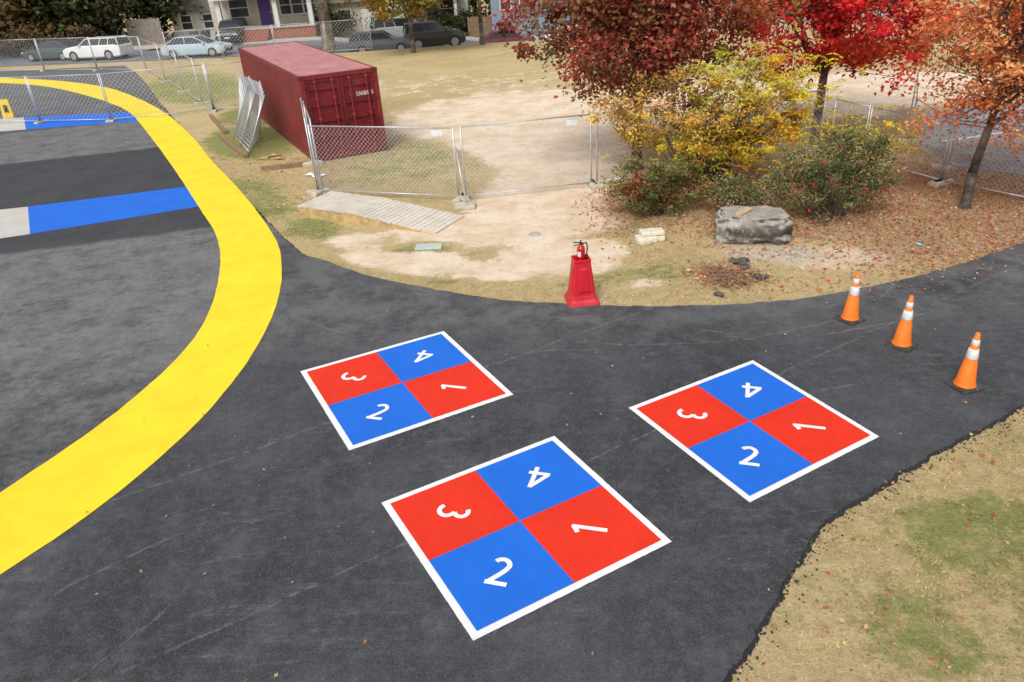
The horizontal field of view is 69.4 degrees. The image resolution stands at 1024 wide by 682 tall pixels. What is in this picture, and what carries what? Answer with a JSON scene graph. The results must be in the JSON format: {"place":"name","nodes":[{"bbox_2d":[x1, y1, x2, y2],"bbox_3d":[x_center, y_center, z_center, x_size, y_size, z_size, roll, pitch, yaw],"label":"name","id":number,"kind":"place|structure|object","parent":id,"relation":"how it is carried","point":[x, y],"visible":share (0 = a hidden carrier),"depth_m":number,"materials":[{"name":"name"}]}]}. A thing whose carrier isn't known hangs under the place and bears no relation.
{"place":"outdoors","nodes":[
{"label":"outdoors","id":0,"kind":"place"},
{"bbox_2d":[391,0,469,24],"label":"house","id":1,"kind":"structure","parent":0,"point":[464,4],"depth_m":64.71,"materials":[{"name":"white"}]},
{"bbox_2d":[0,11,957,66],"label":"street","id":2,"kind":"structure","parent":0,"point":[26,62],"depth_m":56.57,"materials":[{"name":"grey asphalt"}]},
{"bbox_2d":[21,39,79,61],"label":"parked car","id":3,"kind":"object","parent":2,"relation":"on","point":[55,43],"visible":0.56,"depth_m":56.62,"materials":[{"name":"paint"}]},
{"bbox_2d":[63,35,133,61],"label":"parked car","id":4,"kind":"object","parent":2,"relation":"on","point":[109,44],"visible":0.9,"depth_m":54.87,"materials":[{"name":"paint"}]},
{"bbox_2d":[160,35,232,58],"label":"parked car","id":5,"kind":"object","parent":2,"relation":"on","point":[187,42],"visible":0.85,"depth_m":52.77,"materials":[{"name":"paint"}]},
{"bbox_2d":[215,17,247,42],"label":"parked car","id":6,"kind":"object","parent":2,"relation":"on","point":[228,23],"visible":0.69,"depth_m":59.57,"materials":[{"name":"paint"}]},
{"bbox_2d":[349,30,410,51],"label":"parked car","id":7,"kind":"object","parent":2,"relation":"on","point":[382,40],"visible":0.69,"depth_m":52.68,"materials":[{"name":"paint"}]},
{"bbox_2d":[373,15,416,35],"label":"parked car","id":8,"kind":"object","parent":2,"relation":"on","point":[394,27],"visible":0.27,"depth_m":56.91,"materials":[{"name":"paint"}]},
{"bbox_2d":[403,20,465,47],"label":"parked car","id":9,"kind":"object","parent":2,"relation":"on","point":[431,33],"visible":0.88,"depth_m":53.46,"materials":[{"name":"paint"}]},
{"bbox_2d":[479,30,537,43],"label":"parked car","id":10,"kind":"object","parent":2,"relation":"on","point":[490,37],"visible":0.41,"depth_m":53.80,"materials":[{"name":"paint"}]},
{"bbox_2d":[469,0,490,17],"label":"background tree","id":11,"kind":"object","parent":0,"point":[473,3],"visible":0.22,"depth_m":73.95,"materials":[{"name":"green plant"}]},
{"bbox_2d":[0,4,1020,54],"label":"pavement","id":12,"kind":"structure","parent":0,"point":[319,38],"depth_m":59.94,"materials":[{"name":"concrete"}]},
{"bbox_2d":[0,0,1023,681],"bbox_3d":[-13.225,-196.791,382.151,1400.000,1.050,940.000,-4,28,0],"label":"ground","id":13,"kind":"structure","parent":0,"point":[422,90],"depth_m":16.11,"materials":[{"name":"beige soil"}]},
{"bbox_2d":[0,20,47,57],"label":"hedge bush","id":14,"kind":"object","parent":13,"relation":"on","point":[23,34],"visible":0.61,"depth_m":60.23,"materials":[{"name":"green plant"}]},
{"bbox_2d":[0,0,75,52],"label":"background tree","id":15,"kind":"object","parent":13,"relation":"on","point":[13,11],"visible":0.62,"depth_m":61.34,"materials":[{"name":"green plant"}]},
{"bbox_2d":[5,0,150,50],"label":"background tree","id":16,"kind":"object","parent":13,"relation":"on","point":[88,12],"visible":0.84,"depth_m":61.83,"materials":[{"name":"green plant"}]},
{"bbox_2d":[54,20,106,42],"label":"hedge bush","id":17,"kind":"object","parent":13,"relation":"on","point":[77,30],"visible":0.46,"depth_m":61.30,"materials":[{"name":"green plant"}]},
{"bbox_2d":[124,18,164,44],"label":"board fence","id":18,"kind":"object","parent":13,"relation":"on","point":[153,22],"visible":0.91,"depth_m":64.28,"materials":[{"name":"brown wood"}]},
{"bbox_2d":[101,0,203,37],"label":"background tree","id":19,"kind":"object","parent":13,"relation":"on","point":[157,10],"visible":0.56,"depth_m":65.40,"materials":[{"name":"green plant"}]},
{"bbox_2d":[98,64,216,122],"bbox_3d":[-15.582,-10.909,32.547,4.535,2.040,0.640,-9,29,-10],"label":"chain link fence","id":20,"kind":"object","parent":13,"relation":"on","point":[112,119],"visible":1,"depth_m":32.52,"materials":[{"name":"metal"}]},
{"bbox_2d":[163,0,214,36],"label":"house","id":21,"kind":"structure","parent":13,"relation":"on","point":[191,21],"depth_m":66.78,"materials":[{"name":"white paint"}]},
{"bbox_2d":[179,15,194,30],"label":"window","id":22,"kind":"structure","parent":21,"relation":"in","point":[186,22],"depth_m":66.89,"materials":[{"name":"black glass"}]},
{"bbox_2d":[162,28,223,61],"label":"chain link fence","id":23,"kind":"object","parent":13,"relation":"on","point":[194,45],"visible":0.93,"depth_m":50.60,"materials":[{"name":"metal"}]},
{"bbox_2d":[191,58,221,111],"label":"chain link fence","id":24,"kind":"object","parent":13,"relation":"on","point":[199,103],"visible":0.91,"depth_m":33.81,"materials":[{"name":"metal"}]},
{"bbox_2d":[204,61,247,112],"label":"chain link fence","id":25,"kind":"object","parent":13,"relation":"on","point":[223,86],"visible":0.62,"depth_m":32.91,"materials":[{"name":"metal"}]},
{"bbox_2d":[217,134,247,158],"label":"timber beam","id":26,"kind":"structure","parent":13,"relation":"on","point":[235,148],"depth_m":26.33,"materials":[{"name":"brown wood"}]},
{"bbox_2d":[218,25,273,58],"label":"chain link fence","id":27,"kind":"object","parent":13,"relation":"on","point":[242,38],"visible":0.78,"depth_m":50.33,"materials":[{"name":"metal"}]},
{"bbox_2d":[233,83,264,154],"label":"loose chain link fence","id":28,"kind":"object","parent":13,"relation":"on","point":[246,124],"visible":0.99,"depth_m":26.39,"materials":[{"name":"metal"}]},
{"bbox_2d":[235,80,263,151],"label":"loose chain link fence","id":29,"kind":"object","parent":13,"relation":"on","point":[253,87],"visible":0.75,"depth_m":26.65,"materials":[{"name":"metal"}]},
{"bbox_2d":[236,78,262,148],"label":"loose chain link fence","id":30,"kind":"object","parent":13,"relation":"on","point":[250,111],"visible":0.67,"depth_m":27.02,"materials":[{"name":"metal"}]},
{"bbox_2d":[237,75,261,145],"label":"loose chain link fence","id":31,"kind":"object","parent":13,"relation":"on","point":[248,106],"visible":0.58,"depth_m":27.38,"materials":[{"name":"metal"}]},
{"bbox_2d":[238,73,260,142],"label":"loose chain link fence","id":32,"kind":"object","parent":13,"relation":"on","point":[251,109],"visible":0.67,"depth_m":27.74,"materials":[{"name":"metal"}]},
{"bbox_2d":[208,0,329,42],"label":"house","id":33,"kind":"structure","parent":13,"relation":"on","point":[260,13],"depth_m":61.97,"materials":[{"name":"beige paint"}]},
{"bbox_2d":[227,0,250,17],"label":"window","id":34,"kind":"structure","parent":33,"relation":"in","point":[237,8],"depth_m":62.09,"materials":[{"name":"black glass"}]},
{"bbox_2d":[257,0,273,24],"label":"door","id":35,"kind":"structure","parent":33,"relation":"in","point":[264,8],"depth_m":62.24,"materials":[{"name":"wood"}]},
{"bbox_2d":[278,0,292,15],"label":"window","id":36,"kind":"structure","parent":33,"relation":"in","point":[285,7],"depth_m":62.14,"materials":[{"name":"black glass"}]},
{"bbox_2d":[290,0,303,14],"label":"window","id":37,"kind":"structure","parent":33,"relation":"in","point":[297,5],"depth_m":62.17,"materials":[{"name":"black glass"}]},
{"bbox_2d":[261,161,306,171],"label":"timber beam","id":38,"kind":"structure","parent":13,"relation":"on","point":[281,166],"depth_m":23.47,"materials":[{"name":"brown wood"}]},
{"bbox_2d":[210,131,385,233],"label":"leaves by fence","id":39,"kind":"object","parent":13,"relation":"on","point":[285,177],"visible":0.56,"depth_m":22.80,"materials":[{"name":"brown plant"}]},
{"bbox_2d":[271,22,326,49],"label":"chain link fence","id":40,"kind":"object","parent":13,"relation":"on","point":[302,34],"visible":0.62,"depth_m":50.22,"materials":[{"name":"metal"}]},
{"bbox_2d":[302,101,322,186],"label":"chain link fence","id":41,"kind":"object","parent":13,"relation":"on","point":[313,141],"visible":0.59,"depth_m":20.76,"materials":[{"name":"metal"}]},
{"bbox_2d":[238,41,387,159],"bbox_3d":[-7.922,-9.471,28.206,2.532,2.621,11.250,-17,31,-22],"label":"shipping container","id":42,"kind":"object","parent":13,"relation":"on","point":[329,88],"visible":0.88,"depth_m":24.24,"materials":[{"name":"red metal"}]},
{"bbox_2d":[303,74,349,157],"bbox_3d":[-5.867,-7.141,23.583,1.224,2.520,0.164,-17,31,-22],"label":"door","id":43,"kind":"structure","parent":42,"relation":"in","point":[324,98],"depth_m":23.56,"materials":[{"name":"red paint"}]},
{"bbox_2d":[338,70,383,151],"bbox_3d":[-4.861,-7.440,24.015,1.154,2.520,0.164,-17,31,-22],"label":"door","id":44,"kind":"structure","parent":42,"relation":"in","point":[360,110],"depth_m":23.98,"materials":[{"name":"red paint"}]},
{"bbox_2d":[300,98,329,195],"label":"chain link fence","id":45,"kind":"object","parent":13,"relation":"on","point":[308,164],"visible":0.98,"depth_m":20.70,"materials":[{"name":"metal"}]},
{"bbox_2d":[316,0,336,52],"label":"street tree","id":46,"kind":"object","parent":13,"relation":"on","point":[323,11],"visible":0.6,"depth_m":50.42,"materials":[{"name":"brown plant"}]},
{"bbox_2d":[308,2,365,35],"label":"hedge bush","id":47,"kind":"object","parent":13,"relation":"on","point":[340,16],"visible":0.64,"depth_m":62.03,"materials":[{"name":"green plant"}]},
{"bbox_2d":[323,18,372,51],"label":"chain link fence","id":48,"kind":"object","parent":13,"relation":"on","point":[348,35],"visible":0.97,"depth_m":50.43,"materials":[{"name":"metal"}]},
{"bbox_2d":[327,0,387,34],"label":"house","id":49,"kind":"structure","parent":13,"relation":"on","point":[359,11],"depth_m":63.34,"materials":[{"name":"beige paint"}]},
{"bbox_2d":[298,191,463,233],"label":"wooden ramp","id":50,"kind":"structure","parent":13,"relation":"on","point":[366,210],"depth_m":18.38,"materials":[{"name":"beige wood"}]},
{"bbox_2d":[307,124,462,203],"bbox_3d":[-3.437,-4.756,19.680,4.511,1.920,0.640,6,30,18],"label":"chain link fence","id":51,"kind":"object","parent":13,"relation":"on","point":[320,190],"visible":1,"depth_m":19.60,"materials":[{"name":"metal"}]},
{"bbox_2d":[340,0,455,52],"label":"young tree","id":52,"kind":"object","parent":13,"relation":"on","point":[408,6],"visible":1,"depth_m":46.26,"materials":[{"name":"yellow plant"}]},
{"bbox_2d":[416,7,463,28],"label":"hedge bush","id":53,"kind":"object","parent":13,"relation":"on","point":[445,16],"visible":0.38,"depth_m":61.69,"materials":[{"name":"green plant"}]},
{"bbox_2d":[455,149,475,209],"bbox_3d":[-1.238,-4.113,18.798,0.520,1.360,0.840,-4,28,0],"label":"fence brace","id":54,"kind":"object","parent":13,"relation":"on","point":[466,205],"visible":1,"depth_m":18.83,"materials":[{"name":"metal"}]},
{"bbox_2d":[444,4,487,35],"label":"hedge bush","id":55,"kind":"object","parent":13,"relation":"on","point":[459,22],"visible":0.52,"depth_m":62.05,"materials":[{"name":"green plant"}]},
{"bbox_2d":[467,15,490,36],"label":"board fence","id":56,"kind":"object","parent":13,"relation":"on","point":[475,26],"visible":0.61,"depth_m":61.29,"materials":[{"name":"brown wood"}]},
{"bbox_2d":[477,0,484,44],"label":"young tree","id":57,"kind":"object","parent":13,"relation":"on","point":[481,33],"visible":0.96,"depth_m":49.34,"materials":[{"name":"brown plant"}]},
{"bbox_2d":[0,65,1023,681],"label":"asphalt playground","id":58,"kind":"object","parent":13,"relation":"on","point":[100,323],"visible":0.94,"depth_m":9.91},
{"bbox_2d":[0,99,14,118],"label":"floor sign","id":59,"kind":"object","parent":58,"relation":"on","point":[8,113],"visible":0.9,"depth_m":34.88,"materials":[{"name":"yellow plastic"}]},
{"bbox_2d":[0,117,25,130],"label":"white stripe marking","id":60,"kind":"object","parent":58,"relation":"on","point":[9,126],"visible":1,"depth_m":33.26,"materials":[{"name":"paint"}]},
{"bbox_2d":[0,207,29,237],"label":"white stripe marking","id":61,"kind":"object","parent":58,"relation":"on","point":[14,221],"visible":1,"depth_m":20.00,"materials":[{"name":"paint"}]},
{"bbox_2d":[0,38,45,71],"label":"chain link fence","id":62,"kind":"object","parent":58,"relation":"on","point":[22,54],"visible":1,"depth_m":51.15,"materials":[{"name":"metal"}]},
{"bbox_2d":[0,76,46,123],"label":"chain link fence","id":63,"kind":"object","parent":58,"relation":"on","point":[36,120],"visible":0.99,"depth_m":33.08,"materials":[{"name":"metal"}]},
{"bbox_2d":[34,37,98,71],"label":"chain link fence","id":64,"kind":"object","parent":58,"relation":"on","point":[96,69],"visible":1,"depth_m":49.95,"materials":[{"name":"metal"}]},
{"bbox_2d":[25,73,118,123],"bbox_3d":[-19.472,-10.635,32.525,3.879,2.040,0.640,2,29,11],"label":"chain link fence","id":65,"kind":"object","parent":58,"relation":"on","point":[41,121],"visible":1,"depth_m":32.49,"materials":[{"name":"metal"}]},
{"bbox_2d":[24,112,137,128],"bbox_3d":[-19.546,-10.024,33.484,6.860,0.001,3.180,-4,28,0],"label":"blue stripe marking","id":66,"kind":"object","parent":58,"relation":"on","point":[70,121],"visible":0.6,"depth_m":33.28,"materials":[{"name":"paint"}]},
{"bbox_2d":[28,187,198,233],"bbox_3d":[-11.200,-3.792,20.818,4.712,0.001,2.928,-14,30,-18],"label":"blue stripe marking","id":67,"kind":"object","parent":58,"relation":"on","point":[53,216],"visible":1,"depth_m":20.62,"materials":[{"name":"paint"}]},
{"bbox_2d":[88,36,145,70],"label":"chain link fence","id":68,"kind":"object","parent":58,"relation":"on","point":[116,53],"visible":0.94,"depth_m":48.40,"materials":[{"name":"metal"}]},
{"bbox_2d":[0,78,281,573],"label":"yellow track marking","id":69,"kind":"object","parent":58,"relation":"on","point":[60,493],"visible":0.96,"depth_m":11.90,"materials":[{"name":"paint"}]},
{"bbox_2d":[300,331,512,449],"bbox_3d":[-1.686,0.631,11.367,2.528,0.010,2.523,-17,31,-23],"label":"four square court","id":70,"kind":"object","parent":58,"relation":"on","point":[374,395],"visible":1,"depth_m":11.22,"materials":[{"name":"multicoloured paint"}]},
{"bbox_2d":[382,436,671,640],"bbox_3d":[0.085,2.060,8.480,2.458,0.010,2.398,-18,31,-24],"label":"four square court","id":71,"kind":"object","parent":58,"relation":"on","point":[498,542],"visible":1,"depth_m":8.31,"materials":[{"name":"multicoloured paint"}]},
{"bbox_2d":[629,360,878,501],"bbox_3d":[3.214,1.072,9.931,2.368,0.010,2.370,-17,31,-23],"label":"four square court","id":72,"kind":"object","parent":58,"relation":"on","point":[750,431],"visible":1,"depth_m":9.79,"materials":[{"name":"multicoloured paint"}]},
{"bbox_2d":[834,272,865,325],"bbox_3d":[5.594,-0.730,12.116,0.370,0.845,0.370,-18,31,-25],"label":"traffic cone","id":73,"kind":"object","parent":58,"relation":"on","point":[850,316],"visible":1,"depth_m":12.13,"materials":[{"name":"orange plastic"}]},
{"bbox_2d":[885,295,917,352],"bbox_3d":[6.003,-0.304,11.270,0.370,0.845,0.370,-28,36,-37],"label":"traffic cone","id":74,"kind":"object","parent":58,"relation":"on","point":[900,340],"visible":1,"depth_m":11.28,"materials":[{"name":"orange plastic"}]},
{"bbox_2d":[944,332,984,394],"bbox_3d":[6.312,0.262,10.177,0.370,0.845,0.370,-12,29,-15],"label":"traffic cone","id":75,"kind":"object","parent":58,"relation":"on","point":[963,382],"visible":1,"depth_m":10.19,"materials":[{"name":"orange plastic"}]},
{"bbox_2d":[459,113,599,201],"bbox_3d":[0.411,-4.771,19.204,3.672,1.940,0.640,-8,28,-7],"label":"chain link fence","id":76,"kind":"object","parent":13,"relation":"on","point":[589,183],"visible":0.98,"depth_m":19.18,"materials":[{"name":"metal"}]},
{"bbox_2d":[490,0,590,35],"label":"house","id":77,"kind":"structure","parent":13,"relation":"on","point":[498,3],"depth_m":60.45,"materials":[{"name":"blue"}]},
{"bbox_2d":[564,254,599,307],"bbox_3d":[1.258,-1.114,13.423,0.577,0.860,0.577,-7,28,-6],"label":"fire extinguisher stand","id":78,"kind":"object","parent":13,"relation":"on","point":[580,292],"visible":0.97,"depth_m":13.29,"materials":[{"name":"red plastic"}]},
{"bbox_2d":[572,240,587,260],"bbox_3d":[1.210,-1.581,13.161,0.257,0.445,0.144,-20,32,-27],"label":"fire extinguisher","id":79,"kind":"object","parent":78,"relation":"on","point":[580,251],"visible":0.88,"depth_m":13.11,"materials":[{"name":"red metal"}]},
{"bbox_2d":[210,112,1023,305],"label":"verge grass","id":80,"kind":"structure","parent":13,"relation":"on","point":[444,184],"depth_m":17.60,"materials":[{"name":"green plant"}]},
{"bbox_2d":[635,234,656,242],"bbox_3d":[2.907,-2.226,16.064,0.420,0.130,0.300,-8,28,-8],"label":"stone block","id":81,"kind":"object","parent":13,"relation":"on","point":[652,238],"depth_m":15.95,"materials":[{"name":"beige stone"}]},
{"bbox_2d":[639,227,663,236],"bbox_3d":[3.028,-2.364,16.063,0.500,0.100,0.280,-5,28,-3],"label":"stone block","id":82,"kind":"object","parent":81,"relation":"on","point":[656,231],"depth_m":15.96,"materials":[{"name":"beige stone"}]},
{"bbox_2d":[592,99,711,189],"bbox_3d":[3.811,-5.328,19.817,3.616,1.940,0.640,-11,29,-13],"label":"chain link fence","id":83,"kind":"object","parent":13,"relation":"on","point":[601,185],"visible":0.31,"depth_m":19.63,"materials":[{"name":"metal"}]},
{"bbox_2d":[488,0,817,169],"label":"maple tree","id":84,"kind":"object","parent":13,"relation":"on","point":[645,28],"visible":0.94,"depth_m":18.55,"materials":[{"name":"red plant"}]},
{"bbox_2d":[594,150,718,216],"bbox_3d":[3.439,-3.748,17.454,3.048,1.459,1.923,-15,30,-19],"label":"shrub","id":85,"kind":"object","parent":13,"relation":"on","point":[647,190],"visible":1,"depth_m":17.29,"materials":[{"name":"green plant"}]},
{"bbox_2d":[678,256,773,295],"bbox_3d":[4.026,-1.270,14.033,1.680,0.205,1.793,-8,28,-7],"label":"twig pile","id":86,"kind":"object","parent":13,"relation":"on","point":[733,273],"visible":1,"depth_m":14.00,"materials":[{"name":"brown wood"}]},
{"bbox_2d":[580,22,880,190],"bbox_3d":[5.437,-5.727,18.411,7.530,3.835,3.898,-4,28,0],"label":"yellow shrub","id":87,"kind":"object","parent":13,"relation":"on","point":[714,131],"visible":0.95,"depth_m":18.23,"materials":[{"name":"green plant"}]},
{"bbox_2d":[698,167,794,209],"bbox_3d":[5.173,-3.280,16.868,2.308,1.128,2.042,-4,28,0],"label":"rose bush","id":88,"kind":"object","parent":13,"relation":"on","point":[751,191],"visible":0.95,"depth_m":16.85,"materials":[{"name":"green plant"}]},
{"bbox_2d":[712,205,793,243],"bbox_3d":[5.139,-2.431,15.840,1.667,0.687,1.145,2,29,10],"label":"boulder","id":89,"kind":"object","parent":13,"relation":"on","point":[761,224],"visible":0.92,"depth_m":15.44,"materials":[{"name":"grey stone"}]},
{"bbox_2d":[710,89,828,163],"bbox_3d":[7.218,-5.947,20.703,3.750,1.790,0.640,-11,29,-14],"label":"chain link fence","id":90,"kind":"object","parent":13,"relation":"on","point":[822,118],"visible":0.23,"depth_m":20.94,"materials":[{"name":"metal"}]},
{"bbox_2d":[559,137,1023,302],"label":"fallen leaves","id":91,"kind":"object","parent":13,"relation":"on","point":[940,207],"visible":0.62,"depth_m":16.56,"materials":[{"name":"brown plant"}]},
{"bbox_2d":[757,111,907,225],"bbox_3d":[7.024,-3.826,16.266,3.269,2.293,2.630,-4,28,0],"label":"rose bush","id":92,"kind":"object","parent":13,"relation":"on","point":[814,193],"visible":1,"depth_m":16.18,"materials":[{"name":"green plant"}]},
{"bbox_2d":[704,0,966,144],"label":"maple tree","id":93,"kind":"object","parent":13,"relation":"on","point":[835,20],"visible":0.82,"depth_m":20.13,"materials":[{"name":"red plant"}]},
{"bbox_2d":[819,98,873,163],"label":"chain link fence","id":94,"kind":"object","parent":13,"relation":"on","point":[869,106],"visible":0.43,"depth_m":20.27,"materials":[{"name":"metal"}]},
{"bbox_2d":[797,103,927,190],"bbox_3d":[8.464,-4.604,17.629,3.245,2.206,2.031,-4,28,0],"label":"yellow shrub","id":95,"kind":"object","parent":13,"relation":"on","point":[889,124],"visible":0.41,"depth_m":17.45,"materials":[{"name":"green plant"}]},
{"bbox_2d":[722,404,1023,681],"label":"asphalt edge","id":96,"kind":"object","parent":13,"relation":"on","point":[748,650],"visible":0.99,"depth_m":8.21,"materials":[{"name":"black asphalt"}]},
{"bbox_2d":[732,408,1023,681],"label":"dry grass","id":97,"kind":"structure","parent":13,"relation":"on","point":[899,639],"depth_m":7.40,"materials":[{"name":"beige plant"}]},
{"bbox_2d":[737,410,1023,679],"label":"asphalt crumbs","id":98,"kind":"object","parent":13,"relation":"on","point":[786,621],"visible":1,"depth_m":8.16,"materials":[{"name":"black asphalt"}]},
{"bbox_2d":[739,409,1023,681],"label":"scattered leaves","id":99,"kind":"object","parent":13,"relation":"on","point":[961,618],"visible":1,"depth_m":7.23,"materials":[{"name":"brown plant"}]},
{"bbox_2d":[852,105,953,187],"bbox_3d":[10.054,-5.053,18.945,0.640,1.540,2.699,-14,30,-19],"label":"chain link fence","id":100,"kind":"object","parent":13,"relation":"on","point":[941,172],"visible":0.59,"depth_m":18.53,"materials":[{"name":"metal"}]},
{"bbox_2d":[901,73,921,143],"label":"chain link fence","id":101,"kind":"object","parent":13,"relation":"on","point":[906,109],"visible":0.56,"depth_m":24.97,"materials":[{"name":"metal"}]},
{"bbox_2d":[896,97,958,169],"bbox_3d":[11.489,-5.765,20.358,0.640,1.290,3.064,1,29,9],"label":"chain link fence","id":102,"kind":"object","parent":13,"relation":"on","point":[935,164],"visible":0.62,"depth_m":20.11,"materials":[{"name":"metal"}]},
{"bbox_2d":[876,0,1023,209],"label":"maple tree","id":103,"kind":"object","parent":13,"relation":"on","point":[1003,15],"visible":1,"depth_m":15.37,"materials":[{"name":"orange plant"}]},
{"bbox_2d":[920,105,1023,173],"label":"parking lot","id":104,"kind":"structure","parent":13,"relation":"on","point":[970,139],"depth_m":21.64,"materials":[{"name":"grey asphalt"}]},
{"bbox_2d":[929,123,1023,196],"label":"chain link fence","id":105,"kind":"object","parent":13,"relation":"on","point":[941,182],"visible":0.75,"depth_m":17.40,"materials":[{"name":"metal"}]},
{"bbox_2d":[938,119,1023,174],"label":"chain link fence","id":106,"kind":"object","parent":13,"relation":"on","point":[966,166],"visible":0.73,"depth_m":18.72,"materials":[{"name":"metal"}]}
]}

